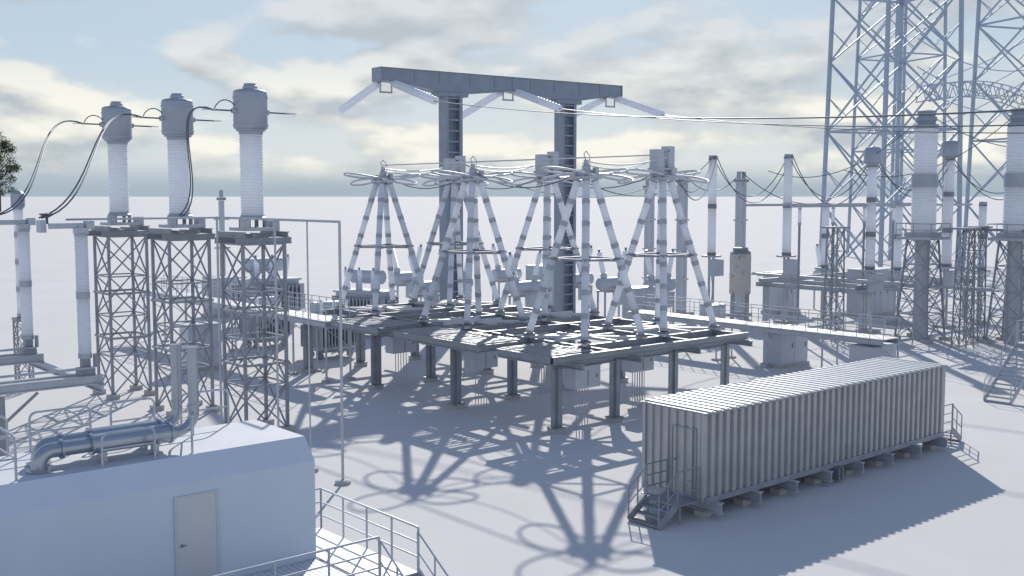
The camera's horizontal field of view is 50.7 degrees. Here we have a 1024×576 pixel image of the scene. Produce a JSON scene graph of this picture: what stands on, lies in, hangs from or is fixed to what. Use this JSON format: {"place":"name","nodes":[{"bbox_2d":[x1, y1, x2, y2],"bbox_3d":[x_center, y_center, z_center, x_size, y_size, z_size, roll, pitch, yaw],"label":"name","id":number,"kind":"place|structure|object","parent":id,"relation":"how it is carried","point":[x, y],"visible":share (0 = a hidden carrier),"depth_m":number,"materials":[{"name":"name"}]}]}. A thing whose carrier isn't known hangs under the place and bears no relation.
{"place":"outdoors","nodes":[
{"label":"outdoors","id":0,"kind":"place"},
{"bbox_2d":[438,252,472,299],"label":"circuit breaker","id":1,"kind":"object","parent":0,"point":[464,273],"visible":0.12,"depth_m":86.60,"materials":[{"name":"metal"}]},
{"bbox_2d":[0,197,1023,575],"bbox_3d":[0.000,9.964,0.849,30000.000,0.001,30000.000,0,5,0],"label":"ground","id":2,"kind":"structure","parent":0,"point":[496,485],"depth_m":48.95,"materials":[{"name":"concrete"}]},
{"bbox_2d":[0,155,8,196],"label":"tree","id":3,"kind":"object","parent":2,"relation":"on","point":[2,181],"visible":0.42,"depth_m":701.91,"materials":[{"name":"green plant"}]},
{"bbox_2d":[0,132,21,211],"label":"tree","id":4,"kind":"object","parent":2,"relation":"on","point":[5,146],"visible":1,"depth_m":685.66,"materials":[{"name":"green plant"}]},
{"bbox_2d":[10,190,34,379],"bbox_3d":[-26.114,0.176,55.139,2.942,10.312,0.977,-2,5,-26],"label":"post insulator","id":5,"kind":"object","parent":2,"relation":"on","point":[15,195],"visible":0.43,"depth_m":55.26,"materials":[{"name":"ceramic"}]},
{"bbox_2d":[0,213,105,456],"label":"disconnector switch","id":6,"kind":"object","parent":2,"relation":"on","point":[85,375],"visible":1,"depth_m":40.27,"materials":[{"name":"metal"}]},
{"bbox_2d":[73,101,158,399],"bbox_3d":[-19.600,-1.903,54.134,4.200,14.740,2.400,-4,6,-40],"label":"current transformer","id":7,"kind":"object","parent":2,"relation":"on","point":[117,136],"visible":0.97,"depth_m":53.63,"materials":[{"name":"metal"}]},
{"bbox_2d":[0,420,315,575],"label":"control building","id":8,"kind":"structure","parent":2,"relation":"on","point":[225,498],"depth_m":24.84,"materials":[{"name":"metal"}]},
{"bbox_2d":[26,343,199,474],"bbox_3d":[-9.253,2.693,24.935,4.000,2.440,1.210,-4,6,-40],"label":"exhaust duct","id":9,"kind":"object","parent":8,"relation":"on","point":[60,445],"visible":0.99,"depth_m":25.11,"materials":[{"name":"metal"}]},
{"bbox_2d":[0,388,229,480],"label":"roof guardrail","id":10,"kind":"object","parent":8,"relation":"on","point":[7,437],"visible":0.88,"depth_m":25.37,"materials":[{"name":"metal"}]},
{"bbox_2d":[132,93,219,416],"bbox_3d":[-15.300,-1.546,49.949,4.200,14.740,2.400,-4,6,-40],"label":"current transformer","id":11,"kind":"object","parent":2,"relation":"on","point":[176,108],"visible":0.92,"depth_m":49.47,"materials":[{"name":"metal"}]},
{"bbox_2d":[178,321,222,371],"bbox_3d":[-18.000,3.370,62.512,2.200,2.670,1.400,-4,6,-40],"label":"switchgear cabinet","id":12,"kind":"object","parent":2,"relation":"on","point":[187,335],"visible":0.33,"depth_m":62.07,"materials":[{"name":"metal"}]},
{"bbox_2d":[65,216,350,485],"bbox_3d":[-11.131,2.110,39.053,6.280,9.165,9.980,-4,6,-40],"label":"pipe frame mast","id":13,"kind":"object","parent":2,"relation":"on","point":[342,481],"visible":0.8,"depth_m":40.29,"materials":[{"name":"metal"}]},
{"bbox_2d":[214,190,230,275],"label":"surge arrester","id":14,"kind":"object","parent":2,"relation":"on","point":[221,214],"visible":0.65,"depth_m":93.62,"materials":[{"name":"ceramic"}]},
{"bbox_2d":[202,275,246,317],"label":"switchgear cabinet","id":15,"kind":"object","parent":2,"relation":"on","point":[214,314],"visible":0.19,"depth_m":89.41,"materials":[{"name":"metal"}]},
{"bbox_2d":[202,83,295,431],"bbox_3d":[-10.900,-1.173,45.565,4.200,14.740,2.400,-4,6,-40],"label":"current transformer","id":16,"kind":"object","parent":2,"relation":"on","point":[250,111],"visible":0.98,"depth_m":45.07,"materials":[{"name":"metal"}]},
{"bbox_2d":[0,99,234,219],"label":"conductor cable","id":17,"kind":"object","parent":16,"relation":"attached to","point":[102,132],"visible":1,"depth_m":45.75,"materials":[{"name":"rubber"}]},
{"bbox_2d":[143,275,355,382],"bbox_3d":[-17.498,2.058,67.901,1.900,4.371,25.400,-4,6,-40],"label":"cable trestle","id":18,"kind":"object","parent":2,"relation":"on","point":[302,317],"visible":0.51,"depth_m":61.81,"materials":[{"name":"metal"}]},
{"bbox_2d":[239,294,291,347],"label":"power transformer","id":19,"kind":"object","parent":2,"relation":"on","point":[250,327],"visible":0.33,"depth_m":71.27,"materials":[{"name":"metal"}]},
{"bbox_2d":[232,254,304,316],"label":"power transformer","id":20,"kind":"object","parent":2,"relation":"on","point":[253,266],"visible":0.48,"depth_m":83.70,"materials":[{"name":"metal"}]},
{"bbox_2d":[300,298,355,359],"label":"power transformer","id":21,"kind":"object","parent":2,"relation":"on","point":[333,343],"visible":0.4,"depth_m":66.51,"materials":[{"name":"metal"}]},
{"bbox_2d":[214,487,448,575],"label":"access walkway","id":22,"kind":"structure","parent":2,"relation":"on","point":[350,558],"depth_m":26.64,"materials":[{"name":"metal"}]},
{"bbox_2d":[331,267,398,327],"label":"power transformer","id":23,"kind":"object","parent":2,"relation":"on","point":[359,295],"visible":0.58,"depth_m":77.08,"materials":[{"name":"metal"}]},
{"bbox_2d":[385,337,415,384],"bbox_3d":[-5.892,3.782,57.389,1.580,2.720,0.780,-4,6,-40],"label":"control cabinet","id":24,"kind":"object","parent":2,"relation":"on","point":[394,346],"visible":0.86,"depth_m":57.06,"materials":[{"name":"metal"}]},
{"bbox_2d":[392,244,423,300],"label":"circuit breaker","id":25,"kind":"object","parent":2,"relation":"on","point":[403,279],"visible":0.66,"depth_m":91.47,"materials":[{"name":"metal"}]},
{"bbox_2d":[408,252,439,300],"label":"circuit breaker","id":26,"kind":"object","parent":2,"relation":"on","point":[411,285],"visible":0.27,"depth_m":81.49,"materials":[{"name":"metal"}]},
{"bbox_2d":[464,351,497,403],"bbox_3d":[-1.485,4.221,52.230,1.580,2.720,0.780,-4,6,-40],"label":"control cabinet","id":27,"kind":"object","parent":2,"relation":"on","point":[478,361],"visible":0.91,"depth_m":51.93,"materials":[{"name":"metal"}]},
{"bbox_2d":[338,66,664,318],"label":"gantry portal","id":28,"kind":"object","parent":2,"relation":"on","point":[456,87],"visible":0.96,"depth_m":80.45,"materials":[{"name":"metal"}]},
{"bbox_2d":[435,101,1023,133],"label":"overhead power line","id":29,"kind":"object","parent":28,"relation":"attached to","point":[709,118],"visible":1,"depth_m":57.82,"materials":[{"name":"metal"}]},
{"bbox_2d":[491,243,521,305],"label":"circuit breaker","id":30,"kind":"object","parent":2,"relation":"on","point":[499,274],"visible":0.49,"depth_m":95.32,"materials":[{"name":"metal"}]},
{"bbox_2d":[296,298,752,434],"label":"steel support platform","id":31,"kind":"structure","parent":2,"relation":"on","point":[489,330],"depth_m":52.27,"materials":[{"name":"metal"}]},
{"bbox_2d":[335,160,433,312],"bbox_3d":[-7.424,-3.121,62.478,5.189,8.532,5.186,-4,6,-40],"label":"insulator pyramid","id":32,"kind":"object","parent":31,"relation":"on","point":[382,181],"visible":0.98,"depth_m":62.27,"materials":[{"name":"ceramic"}]},
{"bbox_2d":[408,156,499,306],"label":"insulator pyramid","id":33,"kind":"object","parent":31,"relation":"on","point":[458,243],"visible":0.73,"depth_m":65.70,"materials":[{"name":"ceramic"}]},
{"bbox_2d":[455,119,1009,204],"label":"flexible conductor","id":34,"kind":"object","parent":33,"relation":"attached to","point":[811,190],"visible":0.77,"depth_m":81.09,"materials":[{"name":"metal"}]},
{"bbox_2d":[418,156,528,326],"bbox_3d":[-2.025,-2.583,56.157,5.190,8.532,5.186,-4,6,-40],"label":"insulator pyramid","id":35,"kind":"object","parent":31,"relation":"on","point":[473,250],"visible":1,"depth_m":55.96,"materials":[{"name":"ceramic"}]},
{"bbox_2d":[495,151,599,318],"bbox_3d":[1.935,-3.045,59.501,5.189,8.885,5.186,-4,6,-40],"label":"insulator pyramid","id":36,"kind":"object","parent":31,"relation":"on","point":[539,173],"visible":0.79,"depth_m":59.26,"materials":[{"name":"ceramic"}]},
{"bbox_2d":[380,155,666,188],"bbox_3d":[-0.032,-6.110,57.534,5.270,1.654,17.258,-4,6,-40],"label":"busbar","id":37,"kind":"object","parent":36,"relation":"attached to","point":[635,164],"visible":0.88,"depth_m":56.01,"materials":[{"name":"metal"}]},
{"bbox_2d":[523,151,647,343],"bbox_3d":[3.400,-2.042,49.806,5.189,8.532,5.186,-4,6,-40],"label":"insulator pyramid","id":38,"kind":"object","parent":31,"relation":"on","point":[585,173],"visible":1,"depth_m":49.52,"materials":[{"name":"ceramic"}]},
{"bbox_2d":[602,146,719,333],"bbox_3d":[7.360,-2.504,53.150,5.190,8.885,5.186,-4,6,-40],"label":"insulator pyramid","id":39,"kind":"object","parent":31,"relation":"on","point":[661,171],"visible":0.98,"depth_m":52.91,"materials":[{"name":"ceramic"}]},
{"bbox_2d":[507,251,541,311],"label":"circuit breaker","id":40,"kind":"object","parent":2,"relation":"on","point":[527,290],"visible":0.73,"depth_m":81.79,"materials":[{"name":"metal"}]},
{"bbox_2d":[524,264,553,309],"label":"switchgear cabinet","id":41,"kind":"object","parent":2,"relation":"on","point":[529,270],"visible":0.08,"depth_m":94.51,"materials":[{"name":"metal"}]},
{"bbox_2d":[532,353,559,393],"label":"control cabinet","id":42,"kind":"object","parent":2,"relation":"on","point":[544,373],"visible":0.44,"depth_m":54.82,"materials":[{"name":"metal"}]},
{"bbox_2d":[535,332,562,377],"bbox_3d":[2.023,3.589,59.653,1.580,2.720,0.780,-4,6,-40],"label":"control cabinet","id":43,"kind":"object","parent":2,"relation":"on","point":[542,333],"visible":0.21,"depth_m":59.21,"materials":[{"name":"metal"}]},
{"bbox_2d":[564,364,601,427],"bbox_3d":[3.052,4.674,46.918,1.580,2.720,0.780,-4,6,-40],"label":"control cabinet","id":44,"kind":"object","parent":2,"relation":"on","point":[587,378],"visible":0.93,"depth_m":46.59,"materials":[{"name":"metal"}]},
{"bbox_2d":[576,245,593,310],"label":"circuit breaker","id":45,"kind":"object","parent":2,"relation":"on","point":[579,280],"visible":0.14,"depth_m":89.88,"materials":[{"name":"metal"}]},
{"bbox_2d":[596,247,627,316],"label":"circuit breaker","id":46,"kind":"object","parent":2,"relation":"on","point":[605,284],"visible":0.51,"depth_m":85.46,"materials":[{"name":"metal"}]},
{"bbox_2d":[621,357,653,407],"bbox_3d":[5.963,4.296,51.350,1.580,2.720,0.780,-4,6,-40],"label":"control cabinet","id":47,"kind":"object","parent":2,"relation":"on","point":[646,364],"visible":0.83,"depth_m":51.11,"materials":[{"name":"metal"}]},
{"bbox_2d":[624,344,654,394],"bbox_3d":[6.407,4.052,54.212,1.580,2.720,0.780,-4,6,-40],"label":"control cabinet","id":48,"kind":"object","parent":2,"relation":"on","point":[641,372],"visible":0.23,"depth_m":54.36,"materials":[{"name":"metal"}]},
{"bbox_2d":[622,285,658,331],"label":"switchgear cabinet","id":49,"kind":"object","parent":2,"relation":"on","point":[641,290],"visible":0.42,"depth_m":79.88,"materials":[{"name":"metal"}]},
{"bbox_2d":[642,180,656,280],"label":"surge arrester","id":50,"kind":"object","parent":2,"relation":"on","point":[649,234],"visible":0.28,"depth_m":92.76,"materials":[{"name":"ceramic"}]},
{"bbox_2d":[643,249,675,323],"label":"circuit breaker","id":51,"kind":"object","parent":2,"relation":"on","point":[671,283],"visible":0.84,"depth_m":83.89,"materials":[{"name":"metal"}]},
{"bbox_2d":[668,172,693,314],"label":"surge arrester","id":52,"kind":"object","parent":2,"relation":"on","point":[681,278],"visible":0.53,"depth_m":90.84,"materials":[{"name":"porcelain"},{"name":"painted steel"},{"name":"aluminium"}]},
{"bbox_2d":[701,155,723,302],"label":"post insulator","id":53,"kind":"object","parent":2,"relation":"on","point":[715,267],"visible":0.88,"depth_m":84.56,"materials":[{"name":"ceramic"}]},
{"bbox_2d":[700,303,725,330],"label":"switchgear cabinet","id":54,"kind":"object","parent":2,"relation":"on","point":[721,308],"visible":0.23,"depth_m":75.19,"materials":[{"name":"metal"}]},
{"bbox_2d":[726,172,750,316],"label":"surge arrester","id":55,"kind":"object","parent":2,"relation":"on","point":[740,219],"visible":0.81,"depth_m":89.62,"materials":[{"name":"porcelain"},{"name":"galvanised steel"},{"name":"aluminium"}]},
{"bbox_2d":[729,247,750,320],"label":"rusty storage tank","id":56,"kind":"object","parent":2,"relation":"on","point":[740,273],"visible":0.94,"depth_m":85.56,"materials":[{"name":"metal"}]},
{"bbox_2d":[627,294,898,367],"bbox_3d":[14.227,2.766,64.887,1.900,3.471,19.000,-4,6,-40],"label":"cable trestle","id":57,"kind":"object","parent":2,"relation":"on","point":[837,336],"visible":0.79,"depth_m":62.65,"materials":[{"name":"metal"}]},
{"bbox_2d":[761,270,800,314],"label":"switchgear cabinet","id":58,"kind":"object","parent":2,"relation":"on","point":[775,296],"visible":0.46,"depth_m":91.36,"materials":[{"name":"metal"}]},
{"bbox_2d":[760,324,809,368],"bbox_3d":[16.200,3.442,64.023,2.800,2.270,1.500,-4,6,-40],"label":"switchgear cabinet","id":59,"kind":"object","parent":2,"relation":"on","point":[787,351],"visible":0.87,"depth_m":63.29,"materials":[{"name":"metal"}]},
{"bbox_2d":[774,154,796,323],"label":"post insulator","id":60,"kind":"object","parent":2,"relation":"on","point":[789,266],"visible":0.99,"depth_m":84.57,"materials":[{"name":"ceramic"}]},
{"bbox_2d":[812,207,834,320],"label":"post insulator","id":61,"kind":"object","parent":2,"relation":"on","point":[825,215],"visible":0.66,"depth_m":86.83,"materials":[{"name":"ceramic"}]},
{"bbox_2d":[813,243,839,308],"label":"circuit breaker","id":62,"kind":"object","parent":2,"relation":"on","point":[818,256],"visible":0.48,"depth_m":95.42,"materials":[{"name":"metal"}]},
{"bbox_2d":[742,203,994,329],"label":"busbar support frame","id":63,"kind":"object","parent":2,"relation":"on","point":[857,285],"visible":0.69,"depth_m":81.26,"materials":[{"name":"metal"}]},
{"bbox_2d":[855,146,883,333],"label":"post insulator","id":64,"kind":"object","parent":2,"relation":"on","point":[872,160],"visible":0.98,"depth_m":78.59,"materials":[{"name":"ceramic"}]},
{"bbox_2d":[845,267,895,317],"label":"switchgear cabinet","id":65,"kind":"object","parent":2,"relation":"on","point":[882,303],"visible":0.46,"depth_m":89.57,"materials":[{"name":"metal"}]},
{"bbox_2d":[848,342,896,361],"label":"switchgear cabinet","id":66,"kind":"object","parent":2,"relation":"on","point":[859,352],"visible":0.26,"depth_m":58.08,"materials":[{"name":"metal"}]},
{"bbox_2d":[819,0,963,274],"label":"lattice transmission tower","id":67,"kind":"structure","parent":2,"relation":"on","point":[887,49],"depth_m":116.87,"materials":[{"name":"grey metal"}]},
{"bbox_2d":[884,202,907,325],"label":"post insulator","id":68,"kind":"object","parent":2,"relation":"on","point":[897,260],"visible":0.91,"depth_m":83.86,"materials":[{"name":"ceramic"}]},
{"bbox_2d":[846,0,946,259],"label":"lattice transmission tower","id":69,"kind":"structure","parent":2,"relation":"on","point":[894,101],"depth_m":172.90,"materials":[{"name":"metal"}]},
{"bbox_2d":[890,110,950,343],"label":"voltage bushing","id":70,"kind":"object","parent":2,"relation":"on","point":[922,233],"visible":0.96,"depth_m":74.28,"materials":[{"name":"ceramic"}]},
{"bbox_2d":[821,226,1023,347],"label":"lattice support","id":71,"kind":"object","parent":2,"relation":"on","point":[969,230],"visible":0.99,"depth_m":73.71,"materials":[{"name":"metal"}]},
{"bbox_2d":[932,139,959,328],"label":"post insulator","id":72,"kind":"object","parent":2,"relation":"on","point":[950,148],"visible":0.9,"depth_m":81.52,"materials":[{"name":"ceramic"}]},
{"bbox_2d":[968,202,990,325],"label":"post insulator","id":73,"kind":"object","parent":2,"relation":"on","point":[982,220],"visible":0.62,"depth_m":83.78,"materials":[{"name":"ceramic"}]},
{"bbox_2d":[963,0,1023,271],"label":"lattice transmission tower","id":74,"kind":"structure","parent":2,"relation":"on","point":[978,28],"depth_m":140.94,"materials":[{"name":"metal"}]},
{"bbox_2d":[916,38,1023,123],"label":"tower conductor","id":75,"kind":"object","parent":74,"relation":"attached to","point":[969,90],"visible":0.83,"depth_m":125.54,"materials":[{"name":"metal"}]},
{"bbox_2d":[979,108,1023,346],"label":"voltage bushing","id":76,"kind":"object","parent":2,"relation":"on","point":[1012,234],"visible":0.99,"depth_m":72.46,"materials":[{"name":"metal"}]},
{"bbox_2d":[1022,247,1023,332],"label":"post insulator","id":77,"kind":"object","parent":2,"relation":"on","point":[1023,295],"visible":0.04,"depth_m":79.08,"materials":[{"name":"ceramic"}]},
{"bbox_2d":[0,0,1023,196],"label":"sky","id":78,"kind":"structure","parent":0,"point":[61,60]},
{"bbox_2d":[627,357,961,529],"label":"container building","id":79,"kind":"structure","parent":0,"point":[705,451],"depth_m":36.28,"materials":[{"name":"metal"}]},
{"bbox_2d":[915,80,1023,107],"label":"lattice crossbeam","id":80,"kind":"object","parent":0,"point":[965,82],"visible":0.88,"depth_m":127.71,"materials":[{"name":"grey metal"}]},
{"bbox_2d":[983,319,1023,404],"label":"metal staircase","id":81,"kind":"structure","parent":0,"point":[1001,370],"depth_m":53.34,"materials":[{"name":"metal"}]}
]}

